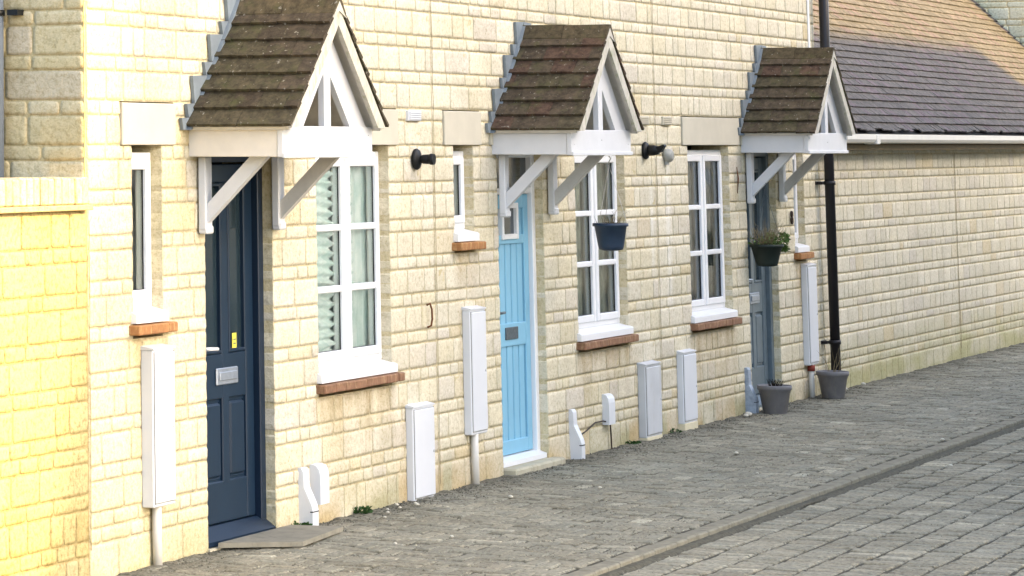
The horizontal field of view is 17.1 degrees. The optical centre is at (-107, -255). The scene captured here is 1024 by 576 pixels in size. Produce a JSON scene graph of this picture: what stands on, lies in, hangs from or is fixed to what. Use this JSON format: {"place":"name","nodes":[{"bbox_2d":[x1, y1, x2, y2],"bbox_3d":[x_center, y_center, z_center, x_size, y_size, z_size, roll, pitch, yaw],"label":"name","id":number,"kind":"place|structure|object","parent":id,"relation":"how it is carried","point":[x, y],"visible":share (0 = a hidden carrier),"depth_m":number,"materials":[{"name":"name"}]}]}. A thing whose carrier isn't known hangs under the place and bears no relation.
{"place":"outdoors","nodes":[
{"label":"outdoors","id":0,"kind":"place"},
{"bbox_2d":[116,343,1023,575],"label":"pavement","id":1,"kind":"structure","parent":0,"point":[884,400],"depth_m":20.39,"materials":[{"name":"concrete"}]},
{"bbox_2d":[0,177,92,575],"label":"garden wall","id":2,"kind":"structure","parent":1,"relation":"on","point":[44,504],"depth_m":15.79,"materials":[{"name":"yellow stone"}]},
{"bbox_2d":[218,525,342,547],"bbox_3d":[2.131,4.265,17.684,0.362,0.026,1.040,-4,-8,30],"label":"doorstep","id":3,"kind":"object","parent":1,"relation":"on","point":[294,536],"visible":1,"depth_m":17.59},
{"bbox_2d":[291,521,312,524],"bbox_3d":[2.265,4.336,18.231,0.132,0.064,0.155,3,-8,-26],"label":"weed tuft","id":4,"kind":"object","parent":1,"relation":"on","point":[304,523],"visible":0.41,"depth_m":18.24,"materials":[{"name":"green plant"}]},
{"bbox_2d":[353,505,372,513],"bbox_3d":[2.712,4.434,19.038,0.144,0.066,0.137,2,-7,-12],"label":"weed tuft","id":5,"kind":"object","parent":1,"relation":"on","point":[366,509],"visible":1,"depth_m":19.01,"materials":[{"name":"green plant"}]},
{"bbox_2d":[141,385,883,573],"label":"wall foot grit","id":6,"kind":"structure","parent":1,"relation":"on","point":[469,488],"depth_m":21.05,"materials":[{"name":"grey gravel"}]},
{"bbox_2d":[504,457,565,475],"bbox_3d":[4.221,4.761,21.678,0.135,0.052,0.980,-4,-8,30],"label":"doorstep","id":7,"kind":"object","parent":1,"relation":"on","point":[534,466],"visible":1,"depth_m":21.58,"materials":[{"name":"beige stone"}]},
{"bbox_2d":[625,440,640,443],"bbox_3d":[5.275,4.988,23.473,0.148,0.048,0.132,-4,-8,30],"label":"weed tuft","id":8,"kind":"object","parent":1,"relation":"on","point":[634,442],"visible":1,"depth_m":23.44,"materials":[{"name":"green plant"}]},
{"bbox_2d":[670,428,681,432],"bbox_3d":[5.793,5.096,24.387,0.130,0.058,0.142,-4,-8,30],"label":"weed tuft","id":9,"kind":"object","parent":1,"relation":"on","point":[676,430],"visible":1,"depth_m":24.39,"materials":[{"name":"green plant"}]},
{"bbox_2d":[757,379,791,414],"bbox_3d":[7.021,5.182,26.151,0.272,0.277,0.272,-4,-8,30],"label":"plant pot","id":10,"kind":"object","parent":1,"relation":"on","point":[774,397],"visible":1,"depth_m":26.06,"materials":[{"name":"grey plastic"}]},
{"bbox_2d":[816,345,848,398],"bbox_3d":[7.946,5.302,27.808,0.272,0.440,0.319,1,-7,-6],"label":"plant pot","id":11,"kind":"object","parent":1,"relation":"on","point":[833,383],"visible":1,"depth_m":27.68,"materials":[{"name":"grey plastic"}]},
{"bbox_2d":[813,0,1023,387],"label":"outbuilding","id":12,"kind":"structure","parent":1,"relation":"on","point":[929,185],"depth_m":32.72,"materials":[{"name":"stone"}]},
{"bbox_2d":[619,427,1023,575],"bbox_3d":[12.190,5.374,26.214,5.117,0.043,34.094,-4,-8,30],"label":"road","id":13,"kind":"structure","parent":0,"point":[964,565],"depth_m":18.42,"materials":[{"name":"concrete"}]},
{"bbox_2d":[157,350,1023,575],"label":"loose grit","id":14,"kind":"object","parent":13,"relation":"on","point":[709,507],"visible":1,"depth_m":19.92,"materials":[{"name":"gravel"}]},
{"bbox_2d":[598,422,1023,575],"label":"road gutter","id":15,"kind":"object","parent":13,"relation":"on","point":[708,539],"visible":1,"depth_m":19.57,"materials":[{"name":"grey concrete"}]},
{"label":"ground","id":16,"kind":"structure","parent":0,"visible":0},
{"bbox_2d":[4,0,438,575],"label":"terraced house","id":17,"kind":"structure","parent":16,"relation":"on","point":[306,338],"depth_m":17.80,"materials":[{"name":"stone"}]},
{"bbox_2d":[0,0,23,177],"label":"downpipe","id":18,"kind":"object","parent":17,"relation":"attached to","point":[15,12],"visible":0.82,"depth_m":16.52,"materials":[{"name":"black plastic"}]},
{"bbox_2d":[129,152,177,335],"bbox_3d":[1.269,2.556,16.890,0.214,0.920,0.463,-4,-8,30],"label":"window","id":19,"kind":"structure","parent":17,"relation":"in","point":[145,318],"depth_m":16.98,"materials":[{"name":"white plastic"}]},
{"bbox_2d":[140,343,175,564],"bbox_3d":[1.357,3.628,16.743,0.083,1.128,0.263,-4,-8,30],"label":"meter box","id":20,"kind":"object","parent":17,"relation":"attached to","point":[158,425],"visible":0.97,"depth_m":16.68,"materials":[{"name":"plastic"}]},
{"bbox_2d":[154,350,175,504],"bbox_3d":[1.387,3.474,16.745,0.015,0.759,0.237,-4,-8,30],"label":"cabinet door","id":21,"kind":"structure","parent":20,"relation":"in","point":[164,376],"depth_m":16.73,"materials":[{"name":"plastic"}]},
{"bbox_2d":[204,164,254,525],"bbox_3d":[1.813,3.238,17.836,0.110,1.915,0.754,-4,-8,30],"label":"door","id":22,"kind":"structure","parent":17,"relation":"in","point":[228,250],"depth_m":17.89,"materials":[{"name":"blue wood"}]},
{"bbox_2d":[179,0,388,233],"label":"porch canopy","id":23,"kind":"object","parent":17,"relation":"attached to","point":[278,81],"visible":1,"depth_m":17.54,"materials":[{"name":"brown tile"}]},
{"bbox_2d":[298,467,318,525],"bbox_3d":[2.322,4.211,18.362,0.086,0.340,0.087,-4,-8,30],"label":"conduit cover","id":24,"kind":"object","parent":17,"relation":"attached to","point":[308,508],"visible":0.88,"depth_m":18.34,"materials":[{"name":"plastic"}]},
{"bbox_2d":[309,463,329,504],"bbox_3d":[2.406,4.167,18.536,0.065,0.220,0.130,-4,-8,30],"label":"cable box","id":25,"kind":"object","parent":17,"relation":"attached to","point":[319,479],"visible":1,"depth_m":18.49,"materials":[{"name":"plastic"}]},
{"bbox_2d":[315,151,404,393],"bbox_3d":[2.670,3.073,19.284,0.217,1.367,1.238,-4,-8,30],"label":"window","id":26,"kind":"structure","parent":17,"relation":"in","point":[347,195],"depth_m":19.32,"materials":[{"name":"white plastic"}]},
{"bbox_2d":[405,110,421,120],"bbox_3d":[3.196,2.279,20.211,0.047,0.065,0.215,-4,-8,30],"label":"air brick","id":27,"kind":"object","parent":17,"relation":"attached to","point":[413,115],"visible":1,"depth_m":20.18,"materials":[{"name":"plastic"}]},
{"bbox_2d":[405,401,435,500],"bbox_3d":[3.204,4.282,19.925,0.063,0.577,0.358,-4,-8,30],"label":"meter box","id":28,"kind":"object","parent":17,"relation":"attached to","point":[420,447],"visible":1,"depth_m":19.84,"materials":[{"name":"plastic"}]},
{"bbox_2d":[413,406,435,499],"bbox_3d":[3.225,4.288,19.912,0.015,0.529,0.332,-4,-8,30],"label":"cabinet door","id":29,"kind":"structure","parent":28,"relation":"in","point":[424,432],"depth_m":19.89,"materials":[{"name":"plastic"}]},
{"bbox_2d":[411,148,435,169],"bbox_3d":[3.264,2.541,20.167,0.124,0.132,0.132,-4,-8,30],"label":"wall lamp","id":30,"kind":"object","parent":17,"relation":"attached to","point":[418,158],"visible":1,"depth_m":20.14,"materials":[{"name":"black plastic"}]},
{"bbox_2d":[426,303,432,327],"bbox_3d":[3.305,3.507,20.208,0.057,0.155,0.024,5,-8,-33],"label":"hook","id":31,"kind":"object","parent":17,"relation":"attached to","point":[431,314],"visible":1,"depth_m":20.21,"materials":[{"name":"metal"}]},
{"bbox_2d":[429,0,662,490],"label":"terraced house","id":32,"kind":"structure","parent":16,"relation":"on","point":[572,314],"depth_m":22.09,"materials":[{"name":"stone"}]},
{"bbox_2d":[452,151,485,250],"bbox_3d":[3.599,2.900,20.934,0.216,0.624,0.468,-4,-8,30],"label":"window","id":33,"kind":"structure","parent":32,"relation":"in","point":[464,239],"depth_m":21.00,"materials":[{"name":"white plastic"}]},
{"bbox_2d":[461,305,487,483],"bbox_3d":[3.692,4.122,20.795,0.068,1.128,0.288,-4,-8,30],"label":"meter box","id":34,"kind":"object","parent":32,"relation":"attached to","point":[475,371],"visible":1,"depth_m":20.73,"materials":[{"name":"plastic"}]},
{"bbox_2d":[470,310,487,432],"bbox_3d":[3.715,3.963,20.801,0.015,0.749,0.262,-4,-8,30],"label":"cabinet door","id":35,"kind":"structure","parent":34,"relation":"in","point":[478,319],"depth_m":20.78,"materials":[{"name":"plastic"}]},
{"bbox_2d":[498,194,532,455],"bbox_3d":[4.103,3.835,21.783,0.099,1.695,0.766,-4,-8,30],"label":"door","id":36,"kind":"structure","parent":32,"relation":"in","point":[516,389],"depth_m":21.89,"materials":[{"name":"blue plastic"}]},
{"bbox_2d":[485,22,643,216],"bbox_3d":[4.479,2.477,21.818,0.616,1.290,1.500,-4,-8,30],"label":"porch canopy","id":37,"kind":"object","parent":32,"relation":"attached to","point":[565,90],"visible":1,"depth_m":21.57,"materials":[{"name":"brown tile"}]},
{"bbox_2d":[592,156,628,250],"bbox_3d":[4.851,3.089,22.173,0.237,0.635,0.308,-4,-8,30],"label":"hanging basket","id":38,"kind":"object","parent":37,"relation":"hanging from","point":[610,236],"visible":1,"depth_m":22.04,"materials":[{"name":"plastic"}]},
{"bbox_2d":[569,409,584,458],"bbox_3d":[4.670,4.706,22.421,0.086,0.340,0.077,-4,-8,30],"label":"conduit cover","id":39,"kind":"object","parent":32,"relation":"attached to","point":[577,446],"visible":1,"depth_m":22.39,"materials":[{"name":"plastic"}]},
{"bbox_2d":[582,420,618,448],"bbox_3d":[4.879,4.795,22.815,0.042,0.246,0.807,-4,-8,32],"label":"cable","id":40,"kind":"object","parent":32,"relation":"attached to","point":[610,432],"visible":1,"depth_m":23.09,"materials":[{"name":"black rubber"}]},
{"bbox_2d":[574,155,638,349],"bbox_3d":[4.985,3.561,23.287,0.215,1.367,1.238,-4,-8,30],"label":"window","id":41,"kind":"structure","parent":32,"relation":"in","point":[599,324],"depth_m":23.30,"materials":[{"name":"white plastic"}]},
{"bbox_2d":[602,393,615,424],"bbox_3d":[5.034,4.668,23.101,0.050,0.210,0.140,-4,-8,30],"label":"cable box","id":42,"kind":"object","parent":32,"relation":"attached to","point":[608,406],"visible":1,"depth_m":23.05,"materials":[{"name":"plastic"}]},
{"bbox_2d":[640,116,648,124],"bbox_3d":[5.532,2.768,24.249,0.047,0.065,0.215,-4,-8,30],"label":"air brick","id":43,"kind":"object","parent":32,"relation":"attached to","point":[644,120],"visible":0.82,"depth_m":24.24,"materials":[{"name":"plastic"}]},
{"bbox_2d":[637,360,662,440],"bbox_3d":[5.514,4.773,23.908,0.073,0.567,0.378,-4,-8,30],"label":"meter box","id":44,"kind":"object","parent":32,"relation":"attached to","point":[649,399],"visible":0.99,"depth_m":23.80,"materials":[{"name":"plastic"}]},
{"bbox_2d":[645,365,662,435],"bbox_3d":[5.539,4.763,23.894,0.015,0.489,0.352,-4,-8,30],"label":"cabinet door","id":45,"kind":"structure","parent":44,"relation":"in","point":[653,392],"depth_m":23.87,"materials":[{"name":"plastic"}]},
{"bbox_2d":[642,142,665,159],"bbox_3d":[5.614,2.986,24.201,0.159,0.132,0.132,-4,-8,30],"label":"wall lamp","id":46,"kind":"object","parent":32,"relation":"attached to","point":[648,150],"visible":1,"depth_m":24.18,"materials":[{"name":"black plastic"}]},
{"bbox_2d":[650,0,824,434],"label":"terraced house","id":47,"kind":"structure","parent":16,"relation":"on","point":[730,310],"depth_m":26.05,"materials":[{"name":"stone"}]},
{"bbox_2d":[661,116,671,124],"bbox_3d":[5.820,2.829,24.748,0.047,0.065,0.215,-4,-8,30],"label":"air brick","id":48,"kind":"object","parent":47,"relation":"attached to","point":[666,120],"visible":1,"depth_m":24.70,"materials":[{"name":"plastic"}]},
{"bbox_2d":[663,149,673,164],"bbox_3d":[5.828,3.089,24.657,0.062,0.122,0.104,-4,-8,30],"label":"vent cowl","id":49,"kind":"object","parent":47,"relation":"attached to","point":[668,155],"visible":0.98,"depth_m":24.63,"materials":[{"name":"grey plastic"}]},
{"bbox_2d":[676,348,697,430],"bbox_3d":[5.985,4.856,24.734,0.063,0.602,0.348,-4,-8,30],"label":"meter box","id":50,"kind":"object","parent":47,"relation":"attached to","point":[687,390],"visible":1,"depth_m":24.64,"materials":[{"name":"plastic"}]},
{"bbox_2d":[683,353,697,421],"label":"cabinet door","id":51,"kind":"structure","parent":50,"relation":"in","point":[689,360],"depth_m":24.70,"materials":[{"name":"plastic"}]},
{"bbox_2d":[687,150,741,330],"bbox_3d":[6.337,3.846,25.626,0.215,1.367,1.232,-4,-8,30],"label":"window","id":52,"kind":"structure","parent":47,"relation":"in","point":[709,311],"depth_m":25.68,"materials":[{"name":"white plastic"}]},
{"bbox_2d":[736,167,738,192],"bbox_3d":[6.768,3.481,26.301,0.018,0.210,0.014,-4,-8,30],"label":"iron bar","id":53,"kind":"object","parent":47,"relation":"attached to","point":[737,180],"visible":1,"depth_m":26.30,"materials":[{"name":"grey metal"}]},
{"bbox_2d":[744,367,758,413],"bbox_3d":[6.847,5.150,26.186,0.086,0.370,0.082,-4,-8,30],"label":"conduit cover","id":54,"kind":"object","parent":47,"relation":"attached to","point":[751,402],"visible":0.95,"depth_m":26.16,"materials":[{"name":"grey plastic"}]},
{"bbox_2d":[745,158,767,393],"bbox_3d":[7.051,4.342,26.893,0.110,1.915,0.754,-4,-8,30],"label":"door","id":55,"kind":"structure","parent":47,"relation":"in","point":[757,290],"depth_m":26.98,"materials":[{"name":"grey wood"}]},
{"bbox_2d":[790,211,793,223],"bbox_3d":[7.567,3.974,27.644,0.018,0.112,0.057,-4,-8,30],"label":"house number","id":56,"kind":"object","parent":47,"relation":"attached to","point":[791,218],"visible":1,"depth_m":27.63,"materials":[{"name":"black metal"}]},
{"bbox_2d":[738,45,857,203],"bbox_3d":[7.416,3.095,26.897,0.616,1.290,1.500,-4,-8,30],"label":"porch canopy","id":57,"kind":"object","parent":47,"relation":"attached to","point":[794,102],"visible":1,"depth_m":26.63,"materials":[{"name":"brown tile"}]},
{"bbox_2d":[747,183,790,266],"bbox_3d":[7.042,3.857,26.486,0.357,0.678,0.424,-4,-8,30],"label":"hanging basket","id":58,"kind":"object","parent":57,"relation":"hanging from","point":[767,250],"visible":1,"depth_m":26.37,"materials":[{"name":"plastic"}]},
{"bbox_2d":[792,154,813,259],"bbox_3d":[7.670,3.905,27.959,0.213,0.920,0.448,-4,-8,30],"label":"window","id":59,"kind":"structure","parent":47,"relation":"in","point":[801,250],"depth_m":28.01,"materials":[{"name":"white plastic"}]},
{"bbox_2d":[801,262,818,397],"bbox_3d":[7.797,4.977,27.894,0.068,1.148,0.298,-4,-8,30],"label":"meter box","id":60,"kind":"object","parent":47,"relation":"attached to","point":[810,312],"visible":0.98,"depth_m":27.82,"materials":[{"name":"plastic"}]},
{"bbox_2d":[807,266,818,363],"bbox_3d":[7.820,4.835,27.898,0.015,0.804,0.272,-4,-8,30],"label":"cabinet door","id":61,"kind":"structure","parent":60,"relation":"in","point":[811,271],"depth_m":27.88,"materials":[{"name":"plastic"}]},
{"bbox_2d":[815,0,840,369],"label":"downpipe","id":62,"kind":"object","parent":47,"relation":"attached to","point":[829,183],"visible":0.82,"depth_m":28.39,"materials":[{"name":"black plastic"}]},
{"bbox_2d":[560,414,1023,575],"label":"kerb","id":63,"kind":"structure","parent":16,"relation":"on","point":[639,554],"depth_m":19.47,"materials":[{"name":"grey concrete"}]},
{"bbox_2d":[974,0,1023,44],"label":"gabled house","id":64,"kind":"structure","parent":16,"relation":"on","point":[1008,15],"depth_m":41.37,"materials":[{"name":"stone"}]}
]}

